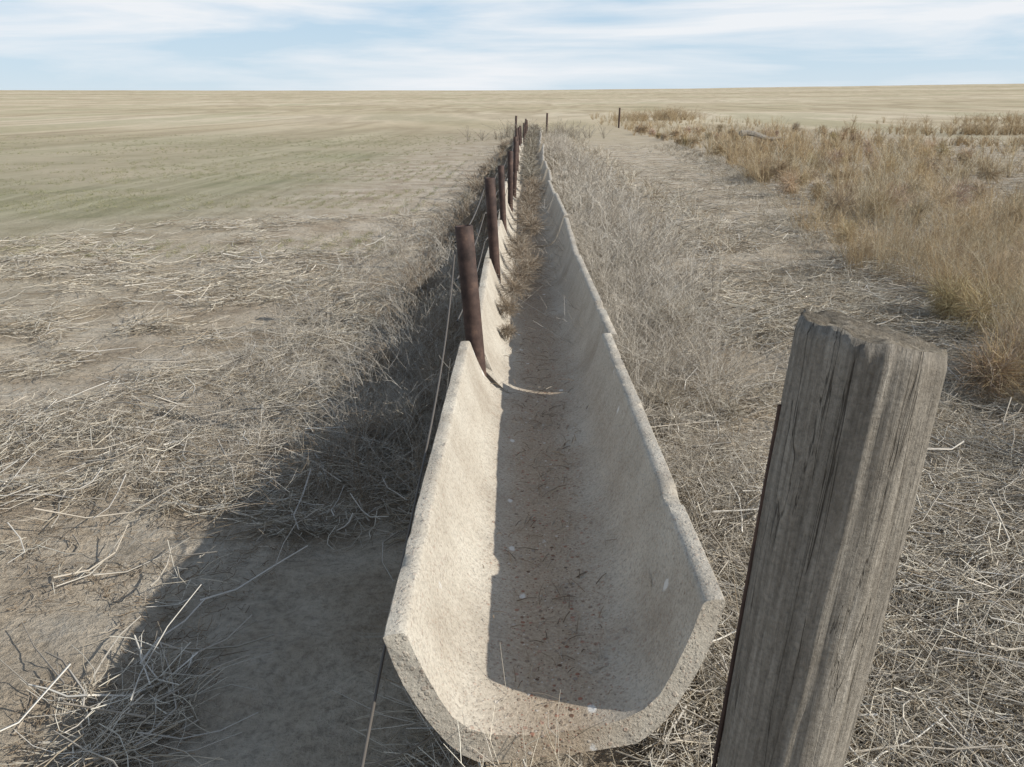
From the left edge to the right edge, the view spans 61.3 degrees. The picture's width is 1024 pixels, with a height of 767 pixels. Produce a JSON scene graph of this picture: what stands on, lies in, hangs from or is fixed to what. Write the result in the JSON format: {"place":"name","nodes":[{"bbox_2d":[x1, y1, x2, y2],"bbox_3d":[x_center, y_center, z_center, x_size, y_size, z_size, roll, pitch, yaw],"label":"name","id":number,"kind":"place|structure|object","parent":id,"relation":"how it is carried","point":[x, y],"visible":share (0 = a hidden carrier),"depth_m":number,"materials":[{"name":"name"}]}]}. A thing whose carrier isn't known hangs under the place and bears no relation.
{"place":"outdoors","nodes":[
{"label":"outdoors","id":0,"kind":"place"},
{"bbox_2d":[0,84,1023,766],"bbox_3d":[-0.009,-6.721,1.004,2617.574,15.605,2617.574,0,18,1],"label":"ground","id":1,"kind":"structure","parent":0,"point":[320,610],"depth_m":6.64,"materials":[{"name":"soil"}]},
{"bbox_2d":[0,132,488,257],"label":"wheat stubble","id":2,"kind":"object","parent":1,"relation":"on","point":[271,198],"visible":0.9,"depth_m":20.38,"materials":[{"name":"beige plant"}]},
{"bbox_2d":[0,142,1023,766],"bbox_3d":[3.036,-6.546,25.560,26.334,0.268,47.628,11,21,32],"label":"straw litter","id":3,"kind":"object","parent":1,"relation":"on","point":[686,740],"visible":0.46,"depth_m":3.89,"materials":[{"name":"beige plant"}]},
{"bbox_2d":[513,141,517,197],"bbox_3d":[0.040,-3.113,13.521,0.068,1.303,0.068,16,21,41],"label":"steel pipe post","id":4,"kind":"object","parent":1,"relation":"on","point":[515,154],"visible":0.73,"depth_m":13.42,"materials":[{"name":"metal"}]},
{"bbox_2d":[515,135,518,171],"bbox_3d":[0.107,-4.571,18.180,0.068,1.246,0.068,0,15,1],"label":"steel pipe post","id":5,"kind":"object","parent":1,"relation":"on","point":[517,136],"visible":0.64,"depth_m":18.09,"materials":[{"name":"metal"}]},
{"bbox_2d":[461,116,611,140],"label":"brush clump","id":6,"kind":"object","parent":1,"relation":"on","point":[507,134],"visible":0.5,"depth_m":47.99,"materials":[{"name":"beige plant"}]},
{"bbox_2d":[64,129,1019,766],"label":"grey dead weeds","id":7,"kind":"object","parent":1,"relation":"on","point":[610,259],"visible":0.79,"depth_m":5.62,"materials":[{"name":"grey plant"}]},
{"bbox_2d":[383,127,724,761],"bbox_3d":[0.604,-6.563,25.167,0.946,0.758,48.825,0,18,1],"label":"concrete feed bunk","id":8,"kind":"object","parent":1,"relation":"on","point":[446,636],"visible":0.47,"depth_m":2.52,"materials":[{"name":"beige concrete"}]},
{"bbox_2d":[360,133,522,766],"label":"fence cable","id":9,"kind":"object","parent":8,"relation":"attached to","point":[385,647],"visible":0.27,"depth_m":2.69,"materials":[{"name":"grey metal"}]},
{"bbox_2d":[455,225,486,376],"bbox_3d":[-0.175,-0.129,4.225,0.087,1.274,0.086,3,17,26],"label":"steel pipe post","id":10,"kind":"object","parent":8,"relation":"attached to","point":[466,254],"visible":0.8,"depth_m":4.10,"materials":[{"name":"brown metal"}]},
{"bbox_2d":[485,177,500,282],"bbox_3d":[-0.128,-0.879,6.511,0.077,1.312,0.076,-9,20,-18],"label":"steel pipe post","id":11,"kind":"object","parent":8,"relation":"attached to","point":[491,208],"visible":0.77,"depth_m":6.38,"materials":[{"name":"brown metal"}]},
{"bbox_2d":[498,165,506,232],"bbox_3d":[-0.086,-1.595,8.862,0.064,1.244,0.064,2,18,15],"label":"steel pipe post","id":12,"kind":"object","parent":8,"relation":"attached to","point":[501,184],"visible":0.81,"depth_m":8.74,"materials":[{"name":"metal"}]},
{"bbox_2d":[508,151,512,211],"bbox_3d":[-0.021,-2.347,11.174,0.068,1.270,0.068,9,20,27],"label":"steel pipe post","id":13,"kind":"object","parent":8,"relation":"attached to","point":[510,177],"visible":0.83,"depth_m":11.06,"materials":[{"name":"brown metal"}]},
{"bbox_2d":[518,127,520,145],"bbox_3d":[0.233,-6.787,25.097,0.069,1.264,0.068,-17,24,-32],"label":"steel pipe post","id":14,"kind":"object","parent":8,"relation":"attached to","point":[519,136],"visible":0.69,"depth_m":24.93,"materials":[{"name":"metal"}]},
{"bbox_2d":[496,123,548,340],"bbox_3d":[0.531,-6.798,24.769,0.826,0.676,41.484,0,18,2],"label":"tumbleweed debris","id":15,"kind":"object","parent":8,"relation":"on","point":[530,148],"visible":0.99,"depth_m":8.17,"materials":[{"name":"plant"}]},
{"bbox_2d":[523,124,524,146],"bbox_3d":[0.412,-8.265,29.748,0.068,1.248,0.068,-11,23,-30],"label":"steel pipe post","id":16,"kind":"object","parent":8,"relation":"attached to","point":[524,133],"visible":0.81,"depth_m":29.61,"materials":[{"name":"metal"}]},
{"bbox_2d":[482,242,651,703],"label":"twig litter","id":17,"kind":"object","parent":8,"relation":"on","point":[569,596],"visible":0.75,"depth_m":3.00,"materials":[{"name":"brown plant"}]},
{"bbox_2d":[618,108,620,127],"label":"fence post","id":18,"kind":"object","parent":1,"relation":"on","point":[619,118],"visible":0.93,"depth_m":66.82,"materials":[{"name":"wood"}]},
{"bbox_2d":[611,109,666,121],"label":"weed patch","id":19,"kind":"object","parent":1,"relation":"on","point":[637,116],"visible":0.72,"depth_m":87.71,"materials":[{"name":"beige plant"}]},
{"bbox_2d":[627,105,716,120],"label":"weed patch","id":20,"kind":"object","parent":1,"relation":"on","point":[669,111],"visible":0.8,"depth_m":90.25,"materials":[{"name":"beige plant"}]},
{"bbox_2d":[443,510,1023,766],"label":"pale weed stalks","id":21,"kind":"object","parent":1,"relation":"on","point":[865,725],"visible":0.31,"depth_m":2.29,"materials":[{"name":"beige plant"}]},
{"bbox_2d":[587,111,1023,447],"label":"golden dry grass","id":22,"kind":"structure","parent":1,"relation":"on","point":[982,228],"depth_m":11.20,"materials":[{"name":"beige plant"}]},
{"bbox_2d":[739,130,788,140],"bbox_3d":[9.525,-9.328,32.634,2.000,0.279,0.304,4,16,-13],"label":"fallen branch","id":23,"kind":"object","parent":22,"relation":"on","point":[754,134],"visible":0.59,"depth_m":32.46,"materials":[{"name":"grey wood"}]},
{"bbox_2d":[711,309,947,766],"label":"wooden fence post","id":24,"kind":"object","parent":1,"relation":"on","point":[857,407],"visible":1,"depth_m":0.83,"materials":[{"name":"grey wood"}]},
{"bbox_2d":[839,133,1023,148],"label":"weed patch","id":25,"kind":"object","parent":1,"relation":"on","point":[965,142],"visible":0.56,"depth_m":36.20,"materials":[{"name":"beige plant"}]},
{"bbox_2d":[843,117,1023,136],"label":"weed patch","id":26,"kind":"object","parent":1,"relation":"on","point":[985,130],"visible":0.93,"depth_m":48.80,"materials":[{"name":"beige plant"}]},
{"bbox_2d":[851,111,1023,124],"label":"weed patch","id":27,"kind":"object","parent":1,"relation":"on","point":[1014,118],"visible":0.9,"depth_m":71.23,"materials":[{"name":"beige plant"}]},
{"bbox_2d":[0,0,1023,90],"label":"sky","id":28,"kind":"structure","parent":0,"point":[196,45],"materials":[{"name":"blue"}]}
]}

